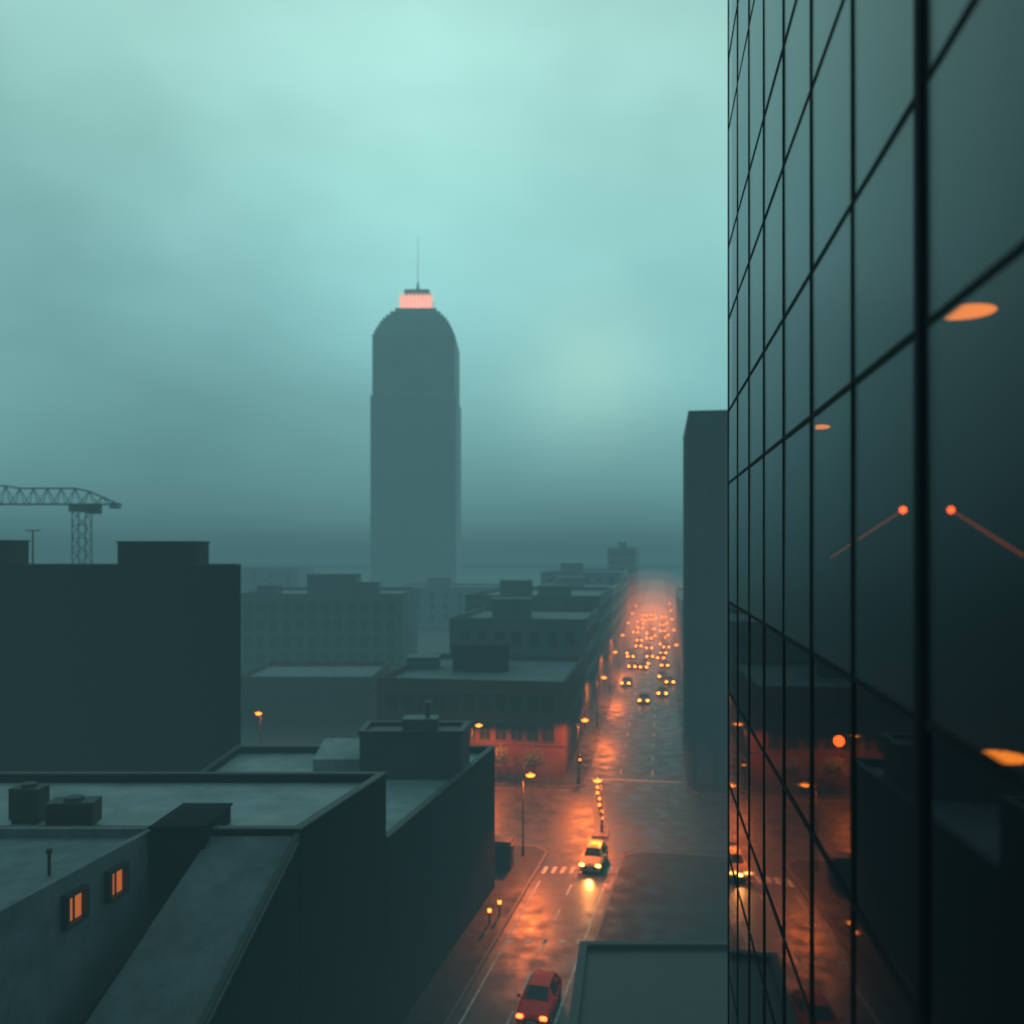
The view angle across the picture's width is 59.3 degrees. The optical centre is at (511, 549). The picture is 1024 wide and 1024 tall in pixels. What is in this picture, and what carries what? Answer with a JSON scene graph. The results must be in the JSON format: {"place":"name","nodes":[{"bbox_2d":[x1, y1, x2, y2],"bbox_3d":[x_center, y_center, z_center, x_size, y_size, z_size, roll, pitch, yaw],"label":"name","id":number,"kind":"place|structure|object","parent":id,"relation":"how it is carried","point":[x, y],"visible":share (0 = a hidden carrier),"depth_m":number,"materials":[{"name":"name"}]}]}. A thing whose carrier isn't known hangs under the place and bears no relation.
{"place":"outdoors","nodes":[
{"label":"outdoors","id":0,"kind":"place"},
{"bbox_2d":[241,567,314,592],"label":"office building","id":1,"kind":"structure","parent":0,"point":[252,578],"depth_m":380.00,"materials":[{"name":"concrete"}]},
{"bbox_2d":[0,0,727,565],"bbox_3d":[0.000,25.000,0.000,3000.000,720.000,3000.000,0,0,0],"label":"sky","id":2,"kind":"structure","parent":0,"point":[230,230],"depth_m":830.06,"materials":[{"name":"teal"}]},
{"bbox_2d":[370,282,460,586],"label":"skyscraper","id":3,"kind":"structure","parent":0,"point":[415,472],"depth_m":598.50,"materials":[{"name":"concrete"}]},
{"bbox_2d":[241,578,650,786],"bbox_3d":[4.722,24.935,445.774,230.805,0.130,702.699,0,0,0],"label":"pavement","id":4,"kind":"structure","parent":0,"point":[433,639],"depth_m":125.39,"materials":[{"name":"grey concrete"}]},
{"bbox_2d":[493,742,510,780],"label":"street tree","id":5,"kind":"object","parent":4,"relation":"on","point":[498,756],"visible":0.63,"depth_m":96.98,"materials":[{"name":"brown plant"}]},
{"bbox_2d":[518,747,547,781],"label":"street tree","id":6,"kind":"object","parent":4,"relation":"on","point":[535,759],"visible":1,"depth_m":96.23,"materials":[{"name":"brown plant"}]},
{"bbox_2d":[577,718,587,783],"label":"street lamp","id":7,"kind":"object","parent":4,"relation":"on","point":[584,720],"visible":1,"depth_m":95.89,"materials":[{"name":"metal"}]},
{"bbox_2d":[241,565,695,854],"bbox_3d":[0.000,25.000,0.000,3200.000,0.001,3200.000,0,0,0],"label":"ground","id":8,"kind":"structure","parent":0,"point":[477,574],"depth_m":1046.54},
{"bbox_2d":[0,485,121,563],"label":"tower crane","id":9,"kind":"object","parent":8,"relation":"on","point":[92,508],"visible":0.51,"depth_m":129.41,"materials":[{"name":"grey metal"}]},
{"bbox_2d":[0,530,241,771],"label":"office building","id":10,"kind":"structure","parent":8,"relation":"on","point":[130,661],"depth_m":71.00,"materials":[{"name":"concrete"}]},
{"bbox_2d":[0,772,387,1023],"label":"flat roofed building","id":11,"kind":"structure","parent":8,"relation":"on","point":[207,898],"depth_m":34.89,"materials":[{"name":"concrete"}]},
{"bbox_2d":[8,781,49,824],"bbox_3d":[-20.602,10.760,38.385,1.300,1.640,0.930,0,0,6],"label":"air conditioner","id":12,"kind":"object","parent":11,"relation":"on","point":[28,800],"visible":0.98,"depth_m":37.98,"materials":[{"name":"metal"}]},
{"bbox_2d":[45,848,52,875],"bbox_3d":[-16.200,10.925,31.500,0.240,0.950,0.240,0,0,-22],"label":"vent pipe","id":13,"kind":"object","parent":11,"relation":"on","point":[49,851],"visible":1,"depth_m":31.45,"materials":[{"name":"metal"}]},
{"bbox_2d":[45,794,101,824],"bbox_3d":[-18.299,10.935,37.585,1.900,1.290,1.130,0,0,-6],"label":"air conditioner","id":14,"kind":"object","parent":11,"relation":"on","point":[76,809],"visible":0.83,"depth_m":37.09,"materials":[{"name":"metal"}]},
{"bbox_2d":[61,884,89,930],"bbox_3d":[-14.929,12.200,30.777,0.260,1.140,1.140,0,0,10],"label":"window","id":15,"kind":"structure","parent":11,"relation":"in","point":[75,904],"depth_m":30.78,"materials":[{"name":"glass"}]},
{"bbox_2d":[104,861,129,903],"bbox_3d":[-14.515,12.200,33.077,0.260,1.140,1.140,0,0,10],"label":"window","id":16,"kind":"structure","parent":11,"relation":"in","point":[117,878],"depth_m":33.07,"materials":[{"name":"glass"}]},
{"bbox_2d":[241,661,390,721],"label":"brick building","id":17,"kind":"structure","parent":8,"relation":"on","point":[307,691],"depth_m":130.00,"materials":[{"name":"grey"}]},
{"bbox_2d":[243,689,253,702],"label":"window","id":18,"kind":"structure","parent":17,"relation":"in","point":[248,693],"depth_m":129.98,"materials":[{"name":"grey"}]},
{"bbox_2d":[257,689,267,702],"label":"window","id":19,"kind":"structure","parent":17,"relation":"in","point":[262,693],"depth_m":129.98,"materials":[{"name":"grey"}]},
{"bbox_2d":[271,689,281,702],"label":"window","id":20,"kind":"structure","parent":17,"relation":"in","point":[276,694],"depth_m":129.98,"materials":[{"name":"grey"}]},
{"bbox_2d":[285,689,295,702],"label":"window","id":21,"kind":"structure","parent":17,"relation":"in","point":[290,694],"depth_m":129.98,"materials":[{"name":"grey"}]},
{"bbox_2d":[299,689,309,702],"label":"window","id":22,"kind":"structure","parent":17,"relation":"in","point":[303,693],"depth_m":129.98,"materials":[{"name":"grey"}]},
{"bbox_2d":[312,689,323,702],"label":"window","id":23,"kind":"structure","parent":17,"relation":"in","point":[317,693],"depth_m":129.98,"materials":[{"name":"grey"}]},
{"bbox_2d":[326,689,337,702],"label":"window","id":24,"kind":"structure","parent":17,"relation":"in","point":[331,693],"depth_m":129.98,"materials":[{"name":"grey"}]},
{"bbox_2d":[340,689,350,702],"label":"window","id":25,"kind":"structure","parent":17,"relation":"in","point":[345,693],"depth_m":129.98,"materials":[{"name":"grey"}]},
{"bbox_2d":[354,689,364,702],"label":"window","id":26,"kind":"structure","parent":17,"relation":"in","point":[359,694],"depth_m":129.98,"materials":[{"name":"grey"}]},
{"bbox_2d":[241,573,417,673],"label":"office building","id":27,"kind":"structure","parent":8,"relation":"on","point":[336,617],"depth_m":176.00,"materials":[{"name":"concrete"}]},
{"bbox_2d":[243,653,251,663],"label":"window","id":28,"kind":"structure","parent":27,"relation":"in","point":[247,656],"depth_m":175.98,"materials":[{"name":"grey"}]},
{"bbox_2d":[243,636,251,646],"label":"window","id":29,"kind":"structure","parent":27,"relation":"in","point":[247,639],"depth_m":175.98,"materials":[{"name":"grey"}]},
{"bbox_2d":[256,653,263,663],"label":"window","id":30,"kind":"structure","parent":27,"relation":"in","point":[260,656],"depth_m":175.98,"materials":[{"name":"grey"}]},
{"bbox_2d":[256,636,264,646],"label":"window","id":31,"kind":"structure","parent":27,"relation":"in","point":[260,639],"depth_m":175.98,"materials":[{"name":"grey"}]},
{"bbox_2d":[269,636,277,646],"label":"window","id":32,"kind":"structure","parent":27,"relation":"in","point":[273,639],"depth_m":175.98,"materials":[{"name":"grey"}]},
{"bbox_2d":[282,636,290,646],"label":"window","id":33,"kind":"structure","parent":27,"relation":"in","point":[286,639],"depth_m":175.98,"materials":[{"name":"grey"}]},
{"bbox_2d":[295,636,303,646],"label":"window","id":34,"kind":"structure","parent":27,"relation":"in","point":[299,639],"depth_m":175.98,"materials":[{"name":"grey"}]},
{"bbox_2d":[308,636,316,646],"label":"window","id":35,"kind":"structure","parent":27,"relation":"in","point":[312,639],"depth_m":175.98,"materials":[{"name":"grey"}]},
{"bbox_2d":[321,636,329,646],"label":"window","id":36,"kind":"structure","parent":27,"relation":"in","point":[325,639],"depth_m":175.98,"materials":[{"name":"grey"}]},
{"bbox_2d":[334,636,342,646],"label":"window","id":37,"kind":"structure","parent":27,"relation":"in","point":[338,639],"depth_m":175.98,"materials":[{"name":"grey"}]},
{"bbox_2d":[347,636,355,646],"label":"window","id":38,"kind":"structure","parent":27,"relation":"in","point":[351,639],"depth_m":175.98,"materials":[{"name":"grey"}]},
{"bbox_2d":[360,636,368,646],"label":"window","id":39,"kind":"structure","parent":27,"relation":"in","point":[364,639],"depth_m":175.98,"materials":[{"name":"grey"}]},
{"bbox_2d":[373,636,381,646],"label":"window","id":40,"kind":"structure","parent":27,"relation":"in","point":[377,639],"depth_m":175.98,"materials":[{"name":"grey"}]},
{"bbox_2d":[386,636,394,646],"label":"window","id":41,"kind":"structure","parent":27,"relation":"in","point":[390,639],"depth_m":175.98,"materials":[{"name":"grey"}]},
{"bbox_2d":[199,701,495,1023],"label":"flat roofed building","id":42,"kind":"structure","parent":8,"relation":"on","point":[440,831],"depth_m":58.22,"materials":[{"name":"concrete"}]},
{"bbox_2d":[395,576,499,626],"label":"office building","id":43,"kind":"structure","parent":8,"relation":"on","point":[441,600],"depth_m":290.00,"materials":[{"name":"concrete"}]},
{"bbox_2d":[374,639,585,775],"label":"brick building","id":44,"kind":"structure","parent":8,"relation":"on","point":[517,706],"depth_m":101.22,"materials":[{"name":"grey"}]},
{"bbox_2d":[386,692,398,709],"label":"window","id":45,"kind":"structure","parent":44,"relation":"in","point":[392,697],"depth_m":102.12,"materials":[{"name":"grey"}]},
{"bbox_2d":[401,692,413,709],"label":"window","id":46,"kind":"structure","parent":44,"relation":"in","point":[407,697],"depth_m":101.82,"materials":[{"name":"grey"}]},
{"bbox_2d":[416,693,428,710],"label":"window","id":47,"kind":"structure","parent":44,"relation":"in","point":[421,697],"depth_m":101.58,"materials":[{"name":"grey"}]},
{"bbox_2d":[432,693,444,710],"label":"window","id":48,"kind":"structure","parent":44,"relation":"in","point":[437,698],"depth_m":101.25,"materials":[{"name":"grey"}]},
{"bbox_2d":[447,693,459,711],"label":"window","id":49,"kind":"structure","parent":44,"relation":"in","point":[453,699],"depth_m":100.98,"materials":[{"name":"grey"}]},
{"bbox_2d":[463,694,475,711],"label":"window","id":50,"kind":"structure","parent":44,"relation":"in","point":[468,699],"depth_m":100.69,"materials":[{"name":"grey"}]},
{"bbox_2d":[478,722,491,739],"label":"window","id":51,"kind":"structure","parent":44,"relation":"in","point":[485,730],"depth_m":100.39,"materials":[{"name":"grey glass"}]},
{"bbox_2d":[478,694,491,711],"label":"window","id":52,"kind":"structure","parent":44,"relation":"in","point":[484,699],"depth_m":100.39,"materials":[{"name":"grey"}]},
{"bbox_2d":[494,722,506,740],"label":"window","id":53,"kind":"structure","parent":44,"relation":"in","point":[500,728],"depth_m":100.10,"materials":[{"name":"grey glass"}]},
{"bbox_2d":[494,695,506,712],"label":"window","id":54,"kind":"structure","parent":44,"relation":"in","point":[500,700],"depth_m":100.10,"materials":[{"name":"grey"}]},
{"bbox_2d":[510,723,522,740],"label":"window","id":55,"kind":"structure","parent":44,"relation":"in","point":[516,729],"depth_m":99.81,"materials":[{"name":"grey glass"}]},
{"bbox_2d":[510,695,522,712],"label":"window","id":56,"kind":"structure","parent":44,"relation":"in","point":[516,701],"depth_m":99.81,"materials":[{"name":"grey"}]},
{"bbox_2d":[526,723,538,741],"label":"window","id":57,"kind":"structure","parent":44,"relation":"in","point":[532,730],"depth_m":99.51,"materials":[{"name":"grey glass"}]},
{"bbox_2d":[526,695,538,713],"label":"window","id":58,"kind":"structure","parent":44,"relation":"in","point":[532,702],"depth_m":99.51,"materials":[{"name":"grey"}]},
{"bbox_2d":[542,724,554,742],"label":"window","id":59,"kind":"structure","parent":44,"relation":"in","point":[548,730],"depth_m":99.22,"materials":[{"name":"grey glass"}]},
{"bbox_2d":[542,696,554,713],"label":"window","id":60,"kind":"structure","parent":44,"relation":"in","point":[548,702],"depth_m":99.22,"materials":[{"name":"grey glass"}]},
{"bbox_2d":[444,845,547,1023],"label":"kerb","id":61,"kind":"structure","parent":8,"relation":"on","point":[464,992],"depth_m":56.80,"materials":[{"name":"concrete"}]},
{"bbox_2d":[449,597,598,727],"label":"office building","id":62,"kind":"structure","parent":8,"relation":"on","point":[523,625],"depth_m":128.42,"materials":[{"name":"concrete"}]},
{"bbox_2d":[460,630,469,638],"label":"window","id":63,"kind":"structure","parent":62,"relation":"in","point":[464,634],"depth_m":128.78,"materials":[{"name":"grey"}]},
{"bbox_2d":[477,631,486,638],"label":"window","id":64,"kind":"structure","parent":62,"relation":"in","point":[480,634],"depth_m":128.39,"materials":[{"name":"grey"}]},
{"bbox_2d":[494,631,503,638],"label":"window","id":65,"kind":"structure","parent":62,"relation":"in","point":[498,634],"depth_m":127.97,"materials":[{"name":"grey"}]},
{"bbox_2d":[511,631,521,644],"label":"window","id":66,"kind":"structure","parent":62,"relation":"in","point":[516,635],"depth_m":127.56,"materials":[{"name":"grey"}]},
{"bbox_2d":[529,631,539,645],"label":"window","id":67,"kind":"structure","parent":62,"relation":"in","point":[533,635],"depth_m":127.13,"materials":[{"name":"grey"}]},
{"bbox_2d":[547,632,556,645],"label":"window","id":68,"kind":"structure","parent":62,"relation":"in","point":[551,636],"depth_m":126.75,"materials":[{"name":"grey"}]},
{"bbox_2d":[564,632,574,645],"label":"window","id":69,"kind":"structure","parent":62,"relation":"in","point":[569,636],"depth_m":126.32,"materials":[{"name":"grey"}]},
{"bbox_2d":[465,580,611,694],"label":"office building","id":70,"kind":"structure","parent":8,"relation":"on","point":[600,598],"depth_m":163.46,"materials":[{"name":"concrete"}]},
{"bbox_2d":[495,580,650,788],"bbox_3d":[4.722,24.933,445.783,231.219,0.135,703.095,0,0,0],"label":"kerb","id":71,"kind":"structure","parent":8,"relation":"on","point":[583,785],"depth_m":104.41,"materials":[{"name":"concrete"}]},
{"bbox_2d":[544,576,620,663],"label":"office building","id":72,"kind":"structure","parent":8,"relation":"on","point":[575,581],"depth_m":209.89,"materials":[{"name":"concrete"}]},
{"bbox_2d":[541,563,627,642],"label":"office building","id":73,"kind":"structure","parent":8,"relation":"on","point":[592,575],"depth_m":247.21,"materials":[{"name":"concrete"}]},
{"bbox_2d":[607,542,638,609],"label":"office building","id":74,"kind":"structure","parent":8,"relation":"on","point":[621,556],"depth_m":374.59,"materials":[{"name":"concrete"}]},
{"bbox_2d":[565,851,727,1023],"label":"kerb","id":75,"kind":"structure","parent":8,"relation":"on","point":[605,909],"depth_m":65.92,"materials":[{"name":"concrete"}]},
{"bbox_2d":[568,941,727,1023],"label":"rooftop","id":76,"kind":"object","parent":8,"relation":"on","point":[650,982],"depth_m":41.94,"materials":[{"name":"concrete"}]},
{"bbox_2d":[675,588,682,655],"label":"office building","id":77,"kind":"structure","parent":8,"relation":"on","point":[679,596],"depth_m":238.26,"materials":[{"name":"concrete"}]},
{"bbox_2d":[664,585,727,794],"bbox_3d":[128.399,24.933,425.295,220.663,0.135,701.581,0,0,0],"label":"kerb","id":78,"kind":"structure","parent":8,"relation":"on","point":[687,789],"depth_m":114.47,"materials":[{"name":"concrete"}]},
{"bbox_2d":[683,410,727,783],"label":"slab tower","id":79,"kind":"structure","parent":8,"relation":"on","point":[705,586],"depth_m":95.93,"materials":[{"name":"grey concrete"}]},
{"bbox_2d":[728,0,1023,1023],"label":"glass office tower","id":80,"kind":"structure","parent":8,"relation":"on","point":[874,510],"depth_m":5.84,"materials":[{"name":"black glass"}]},
{"bbox_2d":[402,845,545,1023],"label":"pavement","id":81,"kind":"structure","parent":0,"point":[437,1000],"depth_m":56.59,"materials":[{"name":"grey concrete"}]},
{"bbox_2d":[495,836,516,870],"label":"kiosk","id":82,"kind":"object","parent":81,"relation":"on","point":[504,852],"visible":0.73,"depth_m":69.92,"materials":[{"name":"metal"}]},
{"bbox_2d":[522,773,534,855],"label":"street lamp","id":83,"kind":"object","parent":81,"relation":"on","point":[528,775],"visible":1,"depth_m":73.25,"materials":[{"name":"metal"}]},
{"bbox_2d":[449,848,623,1023],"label":"road","id":84,"kind":"structure","parent":0,"point":[497,999],"depth_m":58.21,"materials":[{"name":"grey asphalt"}]},
{"bbox_2d":[459,867,617,1023],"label":"road markings","id":85,"kind":"object","parent":84,"relation":"on","point":[541,949],"visible":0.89,"depth_m":57.44,"materials":[{"name":"paint"}]},
{"bbox_2d":[516,970,561,1023],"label":"car","id":86,"kind":"object","parent":84,"relation":"on","point":[541,994],"visible":1,"depth_m":48.12,"materials":[{"name":"red paint"}]},
{"bbox_2d":[579,840,607,871],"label":"car","id":87,"kind":"object","parent":84,"relation":"on","point":[594,856],"visible":1,"depth_m":70.58,"materials":[{"name":"orange paint"}]},
{"bbox_2d":[495,785,727,855],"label":"cross road","id":88,"kind":"structure","parent":0,"point":[561,818],"depth_m":83.15,"materials":[{"name":"grey asphalt"}]},
{"bbox_2d":[591,793,608,837],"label":"traffic island","id":89,"kind":"structure","parent":88,"relation":"on","point":[596,833],"depth_m":82.99,"materials":[{"name":"concrete"}]},
{"bbox_2d":[593,778,602,831],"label":"street lamp","id":90,"kind":"object","parent":89,"relation":"on","point":[599,780],"visible":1,"depth_m":79.33,"materials":[{"name":"metal"}]},
{"bbox_2d":[582,579,686,798],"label":"avenue road","id":91,"kind":"structure","parent":0,"point":[638,751],"depth_m":121.24,"materials":[{"name":"grey asphalt"}]},
{"bbox_2d":[621,676,632,685],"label":"car","id":92,"kind":"object","parent":91,"relation":"on","point":[627,681],"visible":1,"depth_m":165.53,"materials":[{"name":"grey paint"}]},
{"bbox_2d":[590,628,681,782],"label":"road markings","id":93,"kind":"object","parent":91,"relation":"on","point":[653,744],"visible":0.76,"depth_m":107.33,"materials":[{"name":"paint"}]},
{"bbox_2d":[638,692,649,703],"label":"car","id":94,"kind":"object","parent":91,"relation":"on","point":[643,697],"visible":1,"depth_m":146.47,"materials":[{"name":"black paint"}]},
{"bbox_2d":[657,686,667,696],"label":"car","id":95,"kind":"object","parent":91,"relation":"on","point":[662,690],"visible":1,"depth_m":153.39,"materials":[{"name":"grey paint"}]},
{"bbox_2d":[663,675,674,684],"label":"car","id":96,"kind":"object","parent":91,"relation":"on","point":[668,679],"visible":1,"depth_m":166.99,"materials":[{"name":"grey paint"}]},
{"bbox_2d":[596,852,727,940],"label":"pavement","id":97,"kind":"structure","parent":0,"point":[666,897],"depth_m":63.86,"materials":[{"name":"grey concrete"}]},
{"bbox_2d":[664,579,727,793],"bbox_3d":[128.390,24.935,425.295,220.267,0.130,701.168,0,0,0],"label":"pavement","id":98,"kind":"structure","parent":0,"point":[671,585],"depth_m":188.89,"materials":[{"name":"grey concrete"}]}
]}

